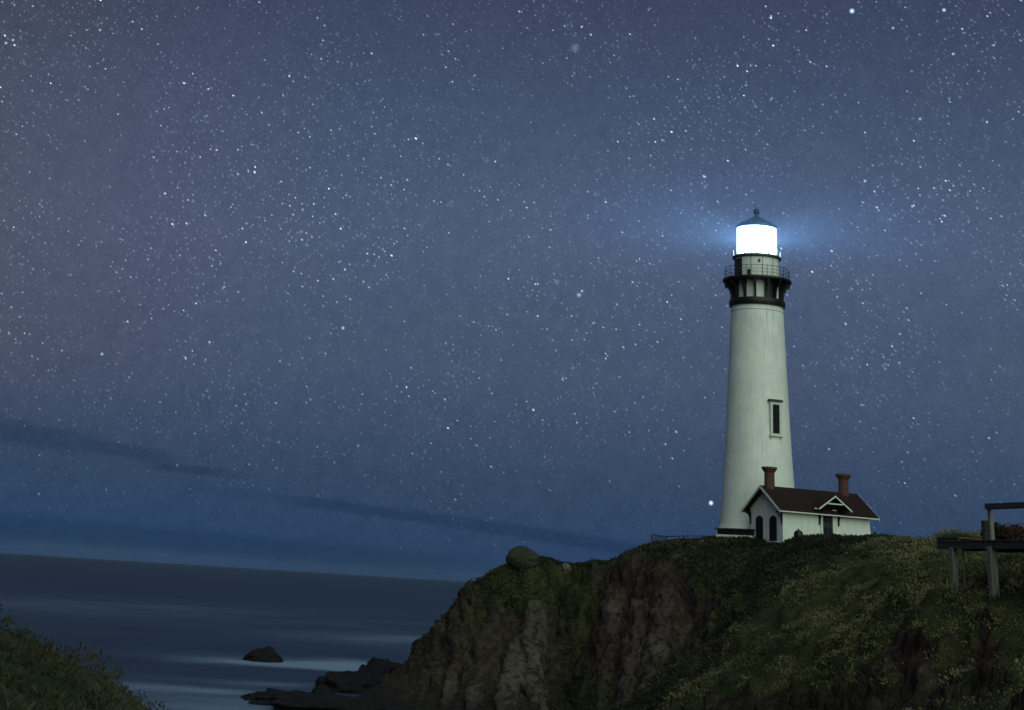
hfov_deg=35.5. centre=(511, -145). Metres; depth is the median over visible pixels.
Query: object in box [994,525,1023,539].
shrub
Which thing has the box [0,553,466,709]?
sea
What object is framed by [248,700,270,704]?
shore rock
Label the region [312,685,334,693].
shore rock
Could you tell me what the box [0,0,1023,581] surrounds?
sky
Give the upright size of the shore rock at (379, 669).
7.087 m
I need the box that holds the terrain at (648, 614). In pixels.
[0,533,1023,709]
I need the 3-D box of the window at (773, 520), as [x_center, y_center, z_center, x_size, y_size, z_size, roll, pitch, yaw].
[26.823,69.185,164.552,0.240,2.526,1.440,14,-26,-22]
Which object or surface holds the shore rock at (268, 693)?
in the sea
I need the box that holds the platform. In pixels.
[936,502,1023,599]
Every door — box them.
[734,258,741,274]
[823,515,832,535]
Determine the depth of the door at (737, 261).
183.53 m
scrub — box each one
[440,532,906,709]
[643,528,1023,709]
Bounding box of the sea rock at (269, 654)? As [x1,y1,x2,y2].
[242,646,282,662]
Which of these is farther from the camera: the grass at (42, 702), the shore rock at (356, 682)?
the shore rock at (356, 682)
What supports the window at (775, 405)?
in the lighthouse
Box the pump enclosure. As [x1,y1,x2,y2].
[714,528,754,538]
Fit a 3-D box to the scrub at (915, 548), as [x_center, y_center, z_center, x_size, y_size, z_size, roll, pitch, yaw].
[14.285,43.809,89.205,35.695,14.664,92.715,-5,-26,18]
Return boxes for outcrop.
[561,563,570,572]
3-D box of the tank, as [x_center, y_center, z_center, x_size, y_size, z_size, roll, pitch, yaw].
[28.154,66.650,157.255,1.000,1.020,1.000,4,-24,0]
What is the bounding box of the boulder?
[506,546,539,568]
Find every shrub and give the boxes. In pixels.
[979,522,1009,539]
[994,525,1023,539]
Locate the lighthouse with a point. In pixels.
(757, 435)
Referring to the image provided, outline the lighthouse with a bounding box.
[716,203,794,533]
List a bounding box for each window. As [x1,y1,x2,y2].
[756,515,762,539]
[767,399,783,439]
[768,516,777,541]
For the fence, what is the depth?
168.23 m
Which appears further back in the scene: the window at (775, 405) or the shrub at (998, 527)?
the window at (775, 405)
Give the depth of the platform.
63.86 m
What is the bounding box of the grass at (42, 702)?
[0,604,171,709]
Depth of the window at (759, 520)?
166.70 m
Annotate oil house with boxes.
[741,466,879,542]
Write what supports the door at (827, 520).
in the oil house
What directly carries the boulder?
on the terrain at (648, 614)
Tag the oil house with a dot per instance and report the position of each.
(774, 512)
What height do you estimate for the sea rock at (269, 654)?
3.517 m
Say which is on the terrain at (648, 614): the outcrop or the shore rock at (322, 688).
the outcrop
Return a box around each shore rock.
[240,687,331,700]
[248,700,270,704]
[269,694,410,709]
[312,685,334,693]
[315,670,377,693]
[358,657,398,683]
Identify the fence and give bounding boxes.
[651,535,713,554]
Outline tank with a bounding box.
[794,528,802,536]
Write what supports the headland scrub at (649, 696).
on the terrain at (648, 614)
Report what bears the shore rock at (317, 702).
in the sea
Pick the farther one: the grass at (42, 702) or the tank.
the tank

